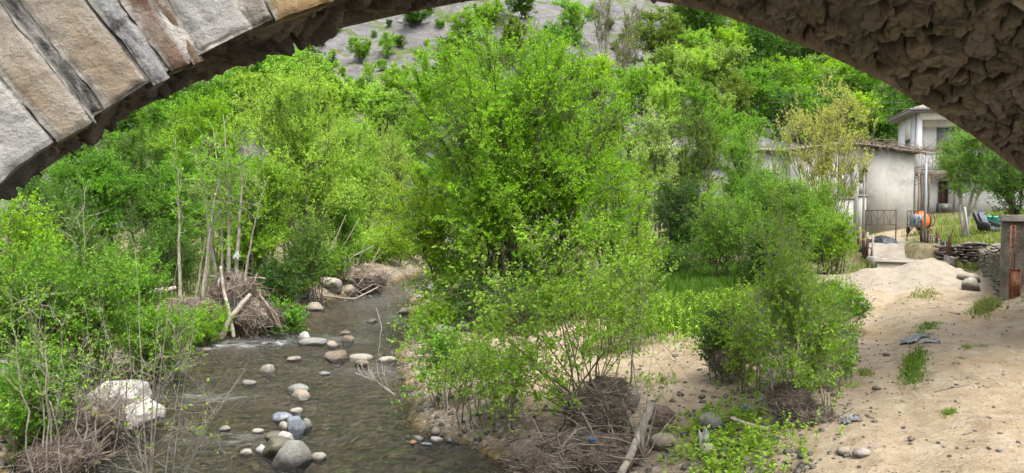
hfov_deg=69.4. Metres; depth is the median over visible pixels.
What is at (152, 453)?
twiggy shrub
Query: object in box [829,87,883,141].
hill tree
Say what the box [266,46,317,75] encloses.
hill tree
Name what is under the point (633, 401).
stone
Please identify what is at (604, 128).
hill tree
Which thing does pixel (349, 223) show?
leafy tree
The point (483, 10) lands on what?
hill tree
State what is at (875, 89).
hill tree
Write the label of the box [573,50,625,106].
hill tree
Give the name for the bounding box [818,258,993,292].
sand pile
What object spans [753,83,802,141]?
hill tree
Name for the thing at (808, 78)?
hill tree
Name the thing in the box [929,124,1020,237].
leafy tree
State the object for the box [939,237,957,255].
grass tuft
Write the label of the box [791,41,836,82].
hill tree
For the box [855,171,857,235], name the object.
metal post
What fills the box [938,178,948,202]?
door
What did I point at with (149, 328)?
leafy bush
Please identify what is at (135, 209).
leafy tree
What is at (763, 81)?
hill tree
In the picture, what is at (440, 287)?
leafy bush
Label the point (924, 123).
white house
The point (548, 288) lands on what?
leafy shrub
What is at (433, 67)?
hill tree
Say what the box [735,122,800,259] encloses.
yellow shrub
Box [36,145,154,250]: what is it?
leafy tree
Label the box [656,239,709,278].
leafy bush
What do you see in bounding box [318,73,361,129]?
hill tree
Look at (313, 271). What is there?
leafy bush
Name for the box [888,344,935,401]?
grass tuft
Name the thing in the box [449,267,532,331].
leafy bush
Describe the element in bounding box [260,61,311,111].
hill tree
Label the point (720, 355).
driftwood heap
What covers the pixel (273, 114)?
leafy tree
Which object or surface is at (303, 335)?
river stone
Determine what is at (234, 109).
hill tree
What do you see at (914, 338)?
plastic sheet
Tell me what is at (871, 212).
garden gate
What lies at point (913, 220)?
garden gate
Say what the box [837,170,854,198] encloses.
window
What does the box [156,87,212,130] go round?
hill tree
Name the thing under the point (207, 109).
leafy tree
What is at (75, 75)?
stone bridge
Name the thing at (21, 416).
leafy bush
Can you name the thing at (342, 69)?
hill tree
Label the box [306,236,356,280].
leafy bush
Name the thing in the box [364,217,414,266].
leafy bush
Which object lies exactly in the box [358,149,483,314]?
leafy tree
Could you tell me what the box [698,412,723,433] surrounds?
stone
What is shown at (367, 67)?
hill tree
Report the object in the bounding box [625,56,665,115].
hill tree
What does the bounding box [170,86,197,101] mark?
hill tree
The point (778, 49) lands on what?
hill tree
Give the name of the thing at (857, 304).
leafy shrub
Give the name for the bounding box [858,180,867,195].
window
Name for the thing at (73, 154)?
hill tree
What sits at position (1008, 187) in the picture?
leafy tree
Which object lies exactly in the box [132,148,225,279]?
leafy tree
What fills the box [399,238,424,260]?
leafy bush
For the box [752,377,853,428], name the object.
driftwood heap
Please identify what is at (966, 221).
metal post
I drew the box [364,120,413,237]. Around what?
leafy tree
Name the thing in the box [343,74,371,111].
hill tree
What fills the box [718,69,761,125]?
hill tree
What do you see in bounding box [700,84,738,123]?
hill tree
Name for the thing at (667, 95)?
hill tree
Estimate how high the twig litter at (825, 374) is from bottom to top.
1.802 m
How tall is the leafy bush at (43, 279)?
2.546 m
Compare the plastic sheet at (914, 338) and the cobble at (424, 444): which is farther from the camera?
the plastic sheet at (914, 338)
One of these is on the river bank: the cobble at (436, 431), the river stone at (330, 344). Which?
the cobble at (436, 431)
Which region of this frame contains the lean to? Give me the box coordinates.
[736,148,787,210]
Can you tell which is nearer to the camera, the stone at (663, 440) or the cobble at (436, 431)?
the stone at (663, 440)
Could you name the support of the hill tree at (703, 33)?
on the hill
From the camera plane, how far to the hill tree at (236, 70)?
61.17 m
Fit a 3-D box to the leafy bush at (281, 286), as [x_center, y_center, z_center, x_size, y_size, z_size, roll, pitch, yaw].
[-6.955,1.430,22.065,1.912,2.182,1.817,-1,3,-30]
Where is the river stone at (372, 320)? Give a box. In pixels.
[366,318,377,324]
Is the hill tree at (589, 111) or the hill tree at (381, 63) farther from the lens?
the hill tree at (381, 63)
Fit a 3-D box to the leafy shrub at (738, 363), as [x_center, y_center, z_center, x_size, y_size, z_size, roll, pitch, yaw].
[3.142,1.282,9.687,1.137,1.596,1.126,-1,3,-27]
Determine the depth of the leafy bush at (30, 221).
14.41 m
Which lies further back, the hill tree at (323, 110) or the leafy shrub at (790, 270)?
the hill tree at (323, 110)
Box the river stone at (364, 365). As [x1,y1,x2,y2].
[355,360,369,369]
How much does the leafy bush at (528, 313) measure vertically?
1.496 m
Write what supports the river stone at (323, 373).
on the river at (298, 403)
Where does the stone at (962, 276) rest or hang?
on the sand pile
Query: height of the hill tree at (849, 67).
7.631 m
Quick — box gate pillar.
[997,215,1023,300]
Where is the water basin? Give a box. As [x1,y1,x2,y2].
[986,216,1001,225]
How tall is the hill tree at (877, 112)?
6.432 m
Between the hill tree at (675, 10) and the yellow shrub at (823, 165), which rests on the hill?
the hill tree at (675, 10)
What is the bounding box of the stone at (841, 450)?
[836,446,849,455]
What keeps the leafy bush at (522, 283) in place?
on the ground at (918, 250)
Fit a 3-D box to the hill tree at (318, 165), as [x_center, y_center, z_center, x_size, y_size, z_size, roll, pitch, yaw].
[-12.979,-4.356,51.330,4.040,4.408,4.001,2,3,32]
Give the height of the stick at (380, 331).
0.780 m
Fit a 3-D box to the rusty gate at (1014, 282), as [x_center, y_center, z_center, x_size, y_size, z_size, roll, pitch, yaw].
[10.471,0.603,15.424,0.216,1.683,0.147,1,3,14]
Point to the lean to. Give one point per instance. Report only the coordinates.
(767, 152)
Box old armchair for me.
[972,210,1000,231]
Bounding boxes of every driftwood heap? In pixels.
[5,366,155,472]
[154,261,289,338]
[327,245,402,297]
[492,361,656,472]
[696,306,758,381]
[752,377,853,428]
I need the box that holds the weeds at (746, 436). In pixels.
[629,399,844,472]
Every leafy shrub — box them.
[386,202,691,432]
[390,303,496,411]
[397,333,544,431]
[576,238,673,353]
[705,278,782,394]
[708,185,861,420]
[760,260,817,285]
[798,315,871,391]
[806,275,845,316]
[815,271,869,307]
[820,288,876,332]
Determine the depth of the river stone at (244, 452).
9.75 m
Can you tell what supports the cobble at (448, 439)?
in the river at (298, 403)
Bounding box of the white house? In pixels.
[886,105,1023,214]
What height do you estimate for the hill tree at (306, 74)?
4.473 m
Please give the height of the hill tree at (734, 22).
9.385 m
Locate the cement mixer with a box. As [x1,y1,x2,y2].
[906,211,934,233]
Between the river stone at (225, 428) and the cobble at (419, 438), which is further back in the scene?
the river stone at (225, 428)
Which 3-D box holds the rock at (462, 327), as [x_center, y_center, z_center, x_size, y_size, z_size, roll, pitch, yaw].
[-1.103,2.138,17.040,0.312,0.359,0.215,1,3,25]
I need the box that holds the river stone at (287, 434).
[278,431,293,439]
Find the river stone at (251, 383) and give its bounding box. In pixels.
[242,380,256,387]
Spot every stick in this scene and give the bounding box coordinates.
[376,308,381,352]
[445,382,447,432]
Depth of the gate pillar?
15.65 m
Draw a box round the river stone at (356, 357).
[349,353,373,362]
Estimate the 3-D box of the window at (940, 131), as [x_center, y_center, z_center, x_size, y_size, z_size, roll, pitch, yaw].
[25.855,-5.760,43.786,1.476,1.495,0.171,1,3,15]
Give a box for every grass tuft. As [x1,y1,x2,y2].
[858,367,876,377]
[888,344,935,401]
[906,283,942,301]
[909,329,939,337]
[910,342,933,360]
[911,319,946,331]
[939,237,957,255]
[941,406,959,418]
[960,342,974,350]
[963,293,1009,320]
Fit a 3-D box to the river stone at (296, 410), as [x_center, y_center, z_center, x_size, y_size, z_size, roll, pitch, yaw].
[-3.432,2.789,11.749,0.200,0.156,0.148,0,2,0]
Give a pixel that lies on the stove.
(941, 207)
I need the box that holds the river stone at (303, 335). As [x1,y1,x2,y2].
[297,331,309,346]
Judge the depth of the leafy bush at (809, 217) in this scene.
22.19 m
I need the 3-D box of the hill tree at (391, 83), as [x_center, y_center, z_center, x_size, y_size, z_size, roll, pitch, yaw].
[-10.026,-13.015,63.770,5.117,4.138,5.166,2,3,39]
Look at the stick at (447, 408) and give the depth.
9.38 m
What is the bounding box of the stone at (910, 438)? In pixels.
[907,435,915,440]
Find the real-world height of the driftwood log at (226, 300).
1.771 m
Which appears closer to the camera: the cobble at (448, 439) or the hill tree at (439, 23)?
the cobble at (448, 439)
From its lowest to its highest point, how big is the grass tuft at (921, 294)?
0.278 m
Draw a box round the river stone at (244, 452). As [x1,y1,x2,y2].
[239,449,251,457]
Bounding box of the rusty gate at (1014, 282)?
[1008,225,1020,299]
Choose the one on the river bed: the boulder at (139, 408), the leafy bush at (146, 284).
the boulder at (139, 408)
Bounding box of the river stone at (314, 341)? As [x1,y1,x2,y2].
[298,337,326,346]
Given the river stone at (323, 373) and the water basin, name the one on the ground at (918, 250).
the water basin
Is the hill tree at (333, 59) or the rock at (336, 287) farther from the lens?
the hill tree at (333, 59)
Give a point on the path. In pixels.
(892, 255)
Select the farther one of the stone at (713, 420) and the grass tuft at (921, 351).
the grass tuft at (921, 351)
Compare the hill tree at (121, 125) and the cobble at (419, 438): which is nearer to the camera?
the cobble at (419, 438)
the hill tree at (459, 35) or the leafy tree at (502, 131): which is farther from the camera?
the hill tree at (459, 35)
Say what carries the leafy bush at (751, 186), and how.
on the ground at (918, 250)
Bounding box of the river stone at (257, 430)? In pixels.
[252,428,263,434]
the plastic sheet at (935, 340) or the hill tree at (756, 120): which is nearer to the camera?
the plastic sheet at (935, 340)
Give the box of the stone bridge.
[0,0,1023,199]
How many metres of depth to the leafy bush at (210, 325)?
17.34 m
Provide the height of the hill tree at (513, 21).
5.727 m
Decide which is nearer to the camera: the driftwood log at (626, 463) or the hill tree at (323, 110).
the driftwood log at (626, 463)
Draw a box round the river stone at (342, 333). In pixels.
[340,331,349,335]
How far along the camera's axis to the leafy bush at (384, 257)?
33.68 m
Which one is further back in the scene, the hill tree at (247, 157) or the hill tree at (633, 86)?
the hill tree at (633, 86)
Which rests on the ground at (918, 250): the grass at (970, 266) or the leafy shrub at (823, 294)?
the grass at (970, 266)
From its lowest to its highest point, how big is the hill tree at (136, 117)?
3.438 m
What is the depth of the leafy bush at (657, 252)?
21.80 m
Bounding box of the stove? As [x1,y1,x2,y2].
[936,203,952,213]
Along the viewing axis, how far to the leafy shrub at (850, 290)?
15.46 m
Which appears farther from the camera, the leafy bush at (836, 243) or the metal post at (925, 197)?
the metal post at (925, 197)
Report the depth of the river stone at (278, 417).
11.25 m
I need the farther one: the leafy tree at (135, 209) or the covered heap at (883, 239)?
the leafy tree at (135, 209)
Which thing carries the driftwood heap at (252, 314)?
on the ground at (918, 250)
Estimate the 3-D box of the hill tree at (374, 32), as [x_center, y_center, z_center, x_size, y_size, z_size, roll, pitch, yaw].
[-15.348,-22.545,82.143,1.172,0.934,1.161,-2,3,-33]
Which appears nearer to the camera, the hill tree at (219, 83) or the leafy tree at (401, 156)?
the leafy tree at (401, 156)
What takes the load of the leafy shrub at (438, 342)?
on the river bank
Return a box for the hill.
[0,0,896,258]
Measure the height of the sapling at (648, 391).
2.782 m
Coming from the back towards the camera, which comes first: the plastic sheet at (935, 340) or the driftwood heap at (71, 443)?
the plastic sheet at (935, 340)
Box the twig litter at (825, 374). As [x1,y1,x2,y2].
[471,285,1023,472]
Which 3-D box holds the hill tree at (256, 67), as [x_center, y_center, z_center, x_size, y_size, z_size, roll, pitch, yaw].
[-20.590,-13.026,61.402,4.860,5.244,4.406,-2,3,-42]
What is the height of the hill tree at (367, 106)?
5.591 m
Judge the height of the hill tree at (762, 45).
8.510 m
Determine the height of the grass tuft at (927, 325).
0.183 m
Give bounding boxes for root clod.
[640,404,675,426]
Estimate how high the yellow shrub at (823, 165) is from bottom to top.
7.595 m
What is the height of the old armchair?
0.869 m
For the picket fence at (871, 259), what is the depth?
24.52 m
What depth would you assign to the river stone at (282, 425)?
10.80 m
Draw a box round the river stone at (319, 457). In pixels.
[312,452,326,463]
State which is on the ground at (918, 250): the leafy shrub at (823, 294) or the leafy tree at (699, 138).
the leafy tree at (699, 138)
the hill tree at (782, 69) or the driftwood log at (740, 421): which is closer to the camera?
the driftwood log at (740, 421)
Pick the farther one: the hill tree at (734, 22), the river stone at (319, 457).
the hill tree at (734, 22)
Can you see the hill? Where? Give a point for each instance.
(430, 29)
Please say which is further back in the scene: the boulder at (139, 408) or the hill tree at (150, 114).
the hill tree at (150, 114)
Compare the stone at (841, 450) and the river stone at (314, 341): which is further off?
the river stone at (314, 341)
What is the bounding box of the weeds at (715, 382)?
[474,329,815,440]
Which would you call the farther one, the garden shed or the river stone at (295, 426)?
the garden shed
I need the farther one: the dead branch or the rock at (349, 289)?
the rock at (349, 289)
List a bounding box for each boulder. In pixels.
[0,345,35,380]
[85,379,166,436]
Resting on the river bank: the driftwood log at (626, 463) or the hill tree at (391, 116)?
the driftwood log at (626, 463)
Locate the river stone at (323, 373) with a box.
[319,371,329,376]
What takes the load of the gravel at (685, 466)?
on the ground at (918, 250)
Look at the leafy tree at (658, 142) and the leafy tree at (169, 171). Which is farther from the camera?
the leafy tree at (658, 142)
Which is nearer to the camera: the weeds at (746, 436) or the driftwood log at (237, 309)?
the weeds at (746, 436)
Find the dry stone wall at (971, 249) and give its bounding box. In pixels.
[933,241,989,265]
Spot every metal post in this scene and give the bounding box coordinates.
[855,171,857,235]
[862,176,865,227]
[923,163,927,236]
[963,207,968,236]
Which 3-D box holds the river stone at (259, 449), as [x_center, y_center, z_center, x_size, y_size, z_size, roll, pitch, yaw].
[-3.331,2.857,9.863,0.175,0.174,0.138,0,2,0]
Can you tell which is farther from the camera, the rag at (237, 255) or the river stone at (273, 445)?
the rag at (237, 255)
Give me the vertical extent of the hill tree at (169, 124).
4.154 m
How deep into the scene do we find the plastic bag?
7.44 m
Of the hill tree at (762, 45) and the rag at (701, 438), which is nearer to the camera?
the rag at (701, 438)
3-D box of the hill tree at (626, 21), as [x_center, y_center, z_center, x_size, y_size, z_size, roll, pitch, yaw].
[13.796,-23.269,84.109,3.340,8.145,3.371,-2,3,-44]
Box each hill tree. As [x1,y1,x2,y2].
[22,167,48,196]
[66,140,100,168]
[101,108,143,145]
[103,109,153,147]
[108,124,153,174]
[129,99,181,157]
[142,99,173,136]
[154,111,202,161]
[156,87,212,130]
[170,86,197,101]
[176,81,216,122]
[182,75,222,104]
[191,70,248,120]
[214,101,248,148]
[215,65,254,99]
[221,66,267,117]
[229,153,262,164]
[243,55,294,94]
[251,78,295,127]
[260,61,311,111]
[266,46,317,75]
[291,64,330,101]
[296,152,344,181]
[298,48,341,79]
[300,88,339,126]
[305,44,320,50]
[306,49,337,71]
[316,70,357,120]
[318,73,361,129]
[336,118,377,161]
[337,66,346,75]
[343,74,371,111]
[344,35,373,62]
[344,78,403,137]
[360,60,377,81]
[360,61,415,103]
[361,130,415,180]
[370,30,376,37]
[375,58,387,69]
[376,28,398,58]
[378,87,417,135]
[383,116,430,164]
[386,19,393,27]
[392,34,407,47]
[398,10,430,27]
[403,159,436,200]
[404,99,444,144]
[410,72,455,108]
[414,49,423,58]
[421,153,476,201]
[426,8,435,14]
[429,34,452,70]
[431,30,481,74]
[434,18,445,26]
[437,67,481,124]
[440,6,486,41]
[465,53,509,93]
[469,0,505,29]
[493,12,537,64]
[502,0,538,18]
[511,50,564,104]
[527,19,575,67]
[550,0,596,45]
[561,108,599,150]
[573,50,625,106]
[582,108,630,161]
[585,0,616,58]
[595,96,636,141]
[603,66,644,111]
[605,31,635,76]
[608,38,620,49]
[619,132,651,180]
[620,2,647,65]
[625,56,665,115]
[628,4,687,74]
[630,111,685,159]
[642,41,699,90]
[642,75,685,128]
[664,6,691,25]
[665,75,714,131]
[668,41,716,93]
[669,3,718,53]
[678,23,719,70]
[682,100,742,170]
[688,10,736,50]
[696,34,755,94]
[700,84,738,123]
[706,25,749,53]
[716,17,755,58]
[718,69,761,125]
[727,107,774,151]
[731,24,783,67]
[733,51,763,78]
[734,64,781,128]
[749,53,804,110]
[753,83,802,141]
[756,29,783,66]
[768,36,799,66]
[771,82,837,144]
[775,54,822,100]
[780,39,824,70]
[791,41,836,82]
[805,52,839,99]
[811,74,858,141]
[820,58,856,101]
[824,56,852,91]
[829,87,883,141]
[838,62,886,100]
[846,91,894,142]
[863,88,916,145]
[865,84,897,128]
[874,83,916,114]
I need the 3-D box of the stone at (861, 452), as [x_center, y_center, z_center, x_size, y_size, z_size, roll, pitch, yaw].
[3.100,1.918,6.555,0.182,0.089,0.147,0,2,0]
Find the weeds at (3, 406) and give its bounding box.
[0,343,87,432]
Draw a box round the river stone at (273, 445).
[262,436,290,464]
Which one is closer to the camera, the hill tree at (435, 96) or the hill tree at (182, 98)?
the hill tree at (182, 98)
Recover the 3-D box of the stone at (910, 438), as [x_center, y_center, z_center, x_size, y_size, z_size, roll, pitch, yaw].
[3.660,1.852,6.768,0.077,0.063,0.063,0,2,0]
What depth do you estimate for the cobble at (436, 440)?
10.25 m
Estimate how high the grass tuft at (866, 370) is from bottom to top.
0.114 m
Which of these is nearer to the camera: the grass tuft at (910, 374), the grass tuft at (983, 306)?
the grass tuft at (910, 374)
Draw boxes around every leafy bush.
[0,187,76,338]
[0,227,88,379]
[0,320,97,467]
[4,223,158,388]
[15,188,107,297]
[62,228,154,284]
[85,241,180,353]
[110,292,205,387]
[125,214,207,294]
[167,298,236,347]
[198,222,279,281]
[250,249,308,309]
[259,295,312,345]
[279,209,339,305]
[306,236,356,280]
[332,226,391,262]
[337,238,378,267]
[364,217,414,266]
[366,249,400,266]
[398,288,466,341]
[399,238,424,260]
[426,247,485,326]
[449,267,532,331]
[467,279,551,336]
[507,253,579,325]
[533,254,604,321]
[580,276,632,319]
[620,227,674,287]
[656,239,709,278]
[683,187,768,279]
[688,302,755,383]
[734,162,798,247]
[735,210,805,286]
[751,167,836,272]
[794,176,859,262]
[802,203,865,274]
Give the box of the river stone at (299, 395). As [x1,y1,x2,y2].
[291,389,309,404]
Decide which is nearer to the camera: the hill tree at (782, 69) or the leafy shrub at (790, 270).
the leafy shrub at (790, 270)
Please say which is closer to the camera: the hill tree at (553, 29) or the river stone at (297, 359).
the river stone at (297, 359)
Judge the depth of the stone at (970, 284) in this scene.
17.34 m
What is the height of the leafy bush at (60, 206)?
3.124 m
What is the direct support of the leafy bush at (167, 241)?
on the ground at (918, 250)
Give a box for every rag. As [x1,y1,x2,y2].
[230,290,236,312]
[233,252,240,259]
[698,427,710,447]
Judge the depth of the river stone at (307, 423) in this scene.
10.81 m
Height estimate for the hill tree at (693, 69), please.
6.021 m
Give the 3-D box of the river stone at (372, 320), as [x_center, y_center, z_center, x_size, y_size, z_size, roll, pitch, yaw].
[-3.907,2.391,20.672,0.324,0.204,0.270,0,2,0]
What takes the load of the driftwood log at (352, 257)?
on the ground at (918, 250)
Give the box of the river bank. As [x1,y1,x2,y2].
[385,311,825,472]
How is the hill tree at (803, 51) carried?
on the hill
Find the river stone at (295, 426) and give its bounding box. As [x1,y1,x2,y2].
[287,416,306,440]
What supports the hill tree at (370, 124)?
on the hill
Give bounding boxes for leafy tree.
[2,167,105,255]
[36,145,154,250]
[73,120,192,249]
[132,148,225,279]
[145,87,266,265]
[206,152,306,288]
[214,55,367,272]
[292,168,370,262]
[317,106,393,256]
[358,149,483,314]
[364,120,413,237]
[374,8,659,324]
[569,129,665,291]
[624,92,683,262]
[648,171,711,269]
[653,95,730,252]
[683,176,757,265]
[714,116,764,204]
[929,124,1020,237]
[972,149,1023,220]
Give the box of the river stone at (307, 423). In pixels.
[303,418,311,435]
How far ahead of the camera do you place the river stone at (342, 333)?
18.78 m
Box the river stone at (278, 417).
[273,412,291,424]
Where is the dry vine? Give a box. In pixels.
[826,132,943,159]
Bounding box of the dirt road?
[734,270,1023,472]
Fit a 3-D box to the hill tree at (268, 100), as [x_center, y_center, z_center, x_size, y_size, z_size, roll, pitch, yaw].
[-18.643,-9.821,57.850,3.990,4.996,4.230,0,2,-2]
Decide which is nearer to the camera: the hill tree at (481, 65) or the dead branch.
the dead branch
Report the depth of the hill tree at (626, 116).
58.83 m
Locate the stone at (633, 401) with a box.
[622,387,639,409]
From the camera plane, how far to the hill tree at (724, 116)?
55.89 m
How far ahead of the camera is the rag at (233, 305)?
18.77 m
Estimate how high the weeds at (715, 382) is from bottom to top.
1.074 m
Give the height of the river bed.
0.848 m
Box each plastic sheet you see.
[900,333,930,343]
[920,338,939,343]
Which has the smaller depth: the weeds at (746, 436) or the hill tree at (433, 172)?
the weeds at (746, 436)
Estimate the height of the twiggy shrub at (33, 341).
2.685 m
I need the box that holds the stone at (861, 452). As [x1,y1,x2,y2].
[851,447,870,457]
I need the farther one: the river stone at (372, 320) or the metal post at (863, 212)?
the metal post at (863, 212)
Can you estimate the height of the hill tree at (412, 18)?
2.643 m
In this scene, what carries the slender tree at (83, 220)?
on the ground at (918, 250)
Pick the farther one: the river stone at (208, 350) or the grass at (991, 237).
the grass at (991, 237)
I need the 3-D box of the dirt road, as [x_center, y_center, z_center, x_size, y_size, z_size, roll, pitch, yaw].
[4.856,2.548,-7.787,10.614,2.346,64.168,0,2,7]
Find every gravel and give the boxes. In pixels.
[0,277,1023,472]
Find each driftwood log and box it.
[142,286,176,295]
[219,266,235,337]
[219,293,251,340]
[259,294,279,327]
[318,215,345,264]
[322,286,378,298]
[335,246,372,277]
[337,220,357,255]
[617,401,655,472]
[730,416,771,431]
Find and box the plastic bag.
[839,412,861,424]
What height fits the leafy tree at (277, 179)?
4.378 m
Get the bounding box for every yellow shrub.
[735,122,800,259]
[770,71,880,255]
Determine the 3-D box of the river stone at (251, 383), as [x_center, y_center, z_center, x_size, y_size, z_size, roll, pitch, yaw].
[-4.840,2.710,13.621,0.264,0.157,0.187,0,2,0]
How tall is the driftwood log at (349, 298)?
0.281 m
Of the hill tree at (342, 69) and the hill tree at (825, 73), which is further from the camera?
the hill tree at (825, 73)
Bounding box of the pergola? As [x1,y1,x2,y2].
[914,159,959,214]
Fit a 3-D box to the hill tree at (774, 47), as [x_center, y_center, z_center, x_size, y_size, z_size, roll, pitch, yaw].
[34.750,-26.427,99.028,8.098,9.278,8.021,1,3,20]
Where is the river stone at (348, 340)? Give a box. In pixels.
[342,335,354,347]
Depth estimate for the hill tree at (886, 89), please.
77.15 m
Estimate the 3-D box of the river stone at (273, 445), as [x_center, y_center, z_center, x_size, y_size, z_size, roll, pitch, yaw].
[-3.124,2.842,9.795,0.411,0.400,0.288,0,2,0]
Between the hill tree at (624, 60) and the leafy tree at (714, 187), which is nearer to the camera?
the leafy tree at (714, 187)
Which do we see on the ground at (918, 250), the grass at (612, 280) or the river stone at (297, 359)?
the grass at (612, 280)
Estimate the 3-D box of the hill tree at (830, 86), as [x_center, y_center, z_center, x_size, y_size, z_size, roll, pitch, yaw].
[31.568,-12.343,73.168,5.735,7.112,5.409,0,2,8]
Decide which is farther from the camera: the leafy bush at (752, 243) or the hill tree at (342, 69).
the hill tree at (342, 69)
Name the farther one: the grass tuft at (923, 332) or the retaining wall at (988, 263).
the retaining wall at (988, 263)
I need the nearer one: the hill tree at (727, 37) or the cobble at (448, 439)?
the cobble at (448, 439)
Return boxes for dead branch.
[357,356,395,395]
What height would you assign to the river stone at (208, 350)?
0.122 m
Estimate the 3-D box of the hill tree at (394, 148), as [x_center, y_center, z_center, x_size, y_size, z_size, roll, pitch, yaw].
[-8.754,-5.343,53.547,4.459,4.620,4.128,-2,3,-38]
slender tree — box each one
[57,176,108,273]
[159,114,279,298]
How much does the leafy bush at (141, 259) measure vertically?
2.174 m
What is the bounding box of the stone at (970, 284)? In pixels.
[961,277,980,290]
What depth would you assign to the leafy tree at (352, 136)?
34.42 m
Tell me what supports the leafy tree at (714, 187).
on the ground at (918, 250)
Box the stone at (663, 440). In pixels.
[650,433,674,451]
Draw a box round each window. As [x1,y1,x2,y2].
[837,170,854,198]
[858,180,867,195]
[936,126,960,151]
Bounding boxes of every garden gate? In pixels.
[865,210,896,239]
[906,210,923,240]
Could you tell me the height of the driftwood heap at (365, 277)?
2.411 m
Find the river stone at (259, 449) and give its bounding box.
[255,444,264,456]
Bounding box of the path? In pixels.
[856,236,951,267]
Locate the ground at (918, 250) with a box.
[0,210,1023,472]
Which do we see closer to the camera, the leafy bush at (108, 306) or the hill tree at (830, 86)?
the leafy bush at (108, 306)
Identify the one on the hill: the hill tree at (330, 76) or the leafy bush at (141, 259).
the hill tree at (330, 76)
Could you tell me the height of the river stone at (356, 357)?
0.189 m
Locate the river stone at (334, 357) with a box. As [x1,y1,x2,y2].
[324,350,347,367]
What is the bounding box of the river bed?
[91,273,500,472]
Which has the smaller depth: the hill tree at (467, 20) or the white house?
the white house
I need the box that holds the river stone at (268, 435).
[265,431,279,441]
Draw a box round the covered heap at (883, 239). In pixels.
[858,235,898,251]
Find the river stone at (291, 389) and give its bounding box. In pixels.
[286,383,308,395]
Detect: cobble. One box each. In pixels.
[409,440,416,445]
[413,435,423,443]
[421,442,431,446]
[430,436,443,444]
[431,427,440,435]
[445,437,451,443]
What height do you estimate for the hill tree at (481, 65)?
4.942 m
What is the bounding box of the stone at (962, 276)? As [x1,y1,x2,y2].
[956,273,980,282]
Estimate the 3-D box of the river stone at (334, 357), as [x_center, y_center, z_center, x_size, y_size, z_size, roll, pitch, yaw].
[-3.748,2.601,15.732,0.496,0.391,0.372,0,2,0]
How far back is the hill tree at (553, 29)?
71.26 m
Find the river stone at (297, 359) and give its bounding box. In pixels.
[287,356,300,362]
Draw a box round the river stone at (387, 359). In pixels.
[378,356,397,363]
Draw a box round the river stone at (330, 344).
[327,341,338,349]
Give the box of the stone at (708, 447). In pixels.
[698,443,717,457]
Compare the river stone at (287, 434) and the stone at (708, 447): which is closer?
the stone at (708, 447)
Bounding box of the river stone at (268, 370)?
[260,364,275,380]
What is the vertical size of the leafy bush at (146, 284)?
2.265 m
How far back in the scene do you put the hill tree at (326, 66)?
62.40 m
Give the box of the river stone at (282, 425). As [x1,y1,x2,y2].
[279,421,287,431]
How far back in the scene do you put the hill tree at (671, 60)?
70.15 m
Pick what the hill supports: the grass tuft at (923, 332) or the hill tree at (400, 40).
the hill tree at (400, 40)
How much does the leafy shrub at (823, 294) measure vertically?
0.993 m
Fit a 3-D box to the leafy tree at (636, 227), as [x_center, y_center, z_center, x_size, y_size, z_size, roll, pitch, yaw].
[2.576,-0.608,20.488,3.039,4.728,3.667,1,3,22]
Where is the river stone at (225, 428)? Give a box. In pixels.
[218,425,230,432]
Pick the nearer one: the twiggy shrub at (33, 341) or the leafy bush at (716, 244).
the twiggy shrub at (33, 341)
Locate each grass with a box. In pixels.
[1,257,354,401]
[447,240,761,326]
[573,261,811,346]
[744,209,1023,272]
[945,237,1023,301]
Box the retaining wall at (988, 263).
[976,243,1000,295]
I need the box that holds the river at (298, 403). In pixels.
[8,260,510,472]
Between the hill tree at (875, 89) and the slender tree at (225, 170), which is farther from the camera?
the hill tree at (875, 89)
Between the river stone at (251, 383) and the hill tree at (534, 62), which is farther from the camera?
the hill tree at (534, 62)
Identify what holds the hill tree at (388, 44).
on the hill
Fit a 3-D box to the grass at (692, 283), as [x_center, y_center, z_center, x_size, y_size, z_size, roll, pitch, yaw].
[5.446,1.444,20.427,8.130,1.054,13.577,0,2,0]
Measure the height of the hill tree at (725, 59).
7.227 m
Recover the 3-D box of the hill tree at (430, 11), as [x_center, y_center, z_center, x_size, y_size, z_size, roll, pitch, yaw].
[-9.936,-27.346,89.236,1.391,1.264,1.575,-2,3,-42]
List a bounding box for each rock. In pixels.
[305,302,323,312]
[320,277,341,294]
[342,284,357,296]
[398,307,416,316]
[435,324,454,337]
[456,321,469,331]
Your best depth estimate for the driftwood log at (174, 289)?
17.74 m
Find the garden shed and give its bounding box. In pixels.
[786,142,924,235]
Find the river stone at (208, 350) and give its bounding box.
[202,347,211,352]
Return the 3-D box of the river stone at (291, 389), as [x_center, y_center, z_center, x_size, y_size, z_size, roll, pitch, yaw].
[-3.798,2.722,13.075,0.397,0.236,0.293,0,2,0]
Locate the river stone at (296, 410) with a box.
[290,407,302,415]
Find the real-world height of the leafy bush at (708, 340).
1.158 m
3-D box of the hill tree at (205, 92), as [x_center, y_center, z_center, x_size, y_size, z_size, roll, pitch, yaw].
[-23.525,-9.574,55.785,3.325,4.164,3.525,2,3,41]
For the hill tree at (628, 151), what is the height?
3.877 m
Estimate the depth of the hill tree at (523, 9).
84.05 m
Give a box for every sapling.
[602,217,700,459]
[800,331,857,418]
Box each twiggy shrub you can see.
[0,271,122,472]
[68,217,244,472]
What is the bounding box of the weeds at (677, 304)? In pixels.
[610,283,816,344]
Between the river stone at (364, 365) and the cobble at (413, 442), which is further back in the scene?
the river stone at (364, 365)
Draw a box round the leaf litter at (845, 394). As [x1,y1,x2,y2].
[480,293,1018,472]
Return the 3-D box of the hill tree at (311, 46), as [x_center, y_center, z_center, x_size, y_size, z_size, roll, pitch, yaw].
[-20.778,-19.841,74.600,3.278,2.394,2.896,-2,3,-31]
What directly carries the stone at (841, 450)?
on the dirt road
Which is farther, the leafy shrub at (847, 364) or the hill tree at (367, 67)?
the hill tree at (367, 67)

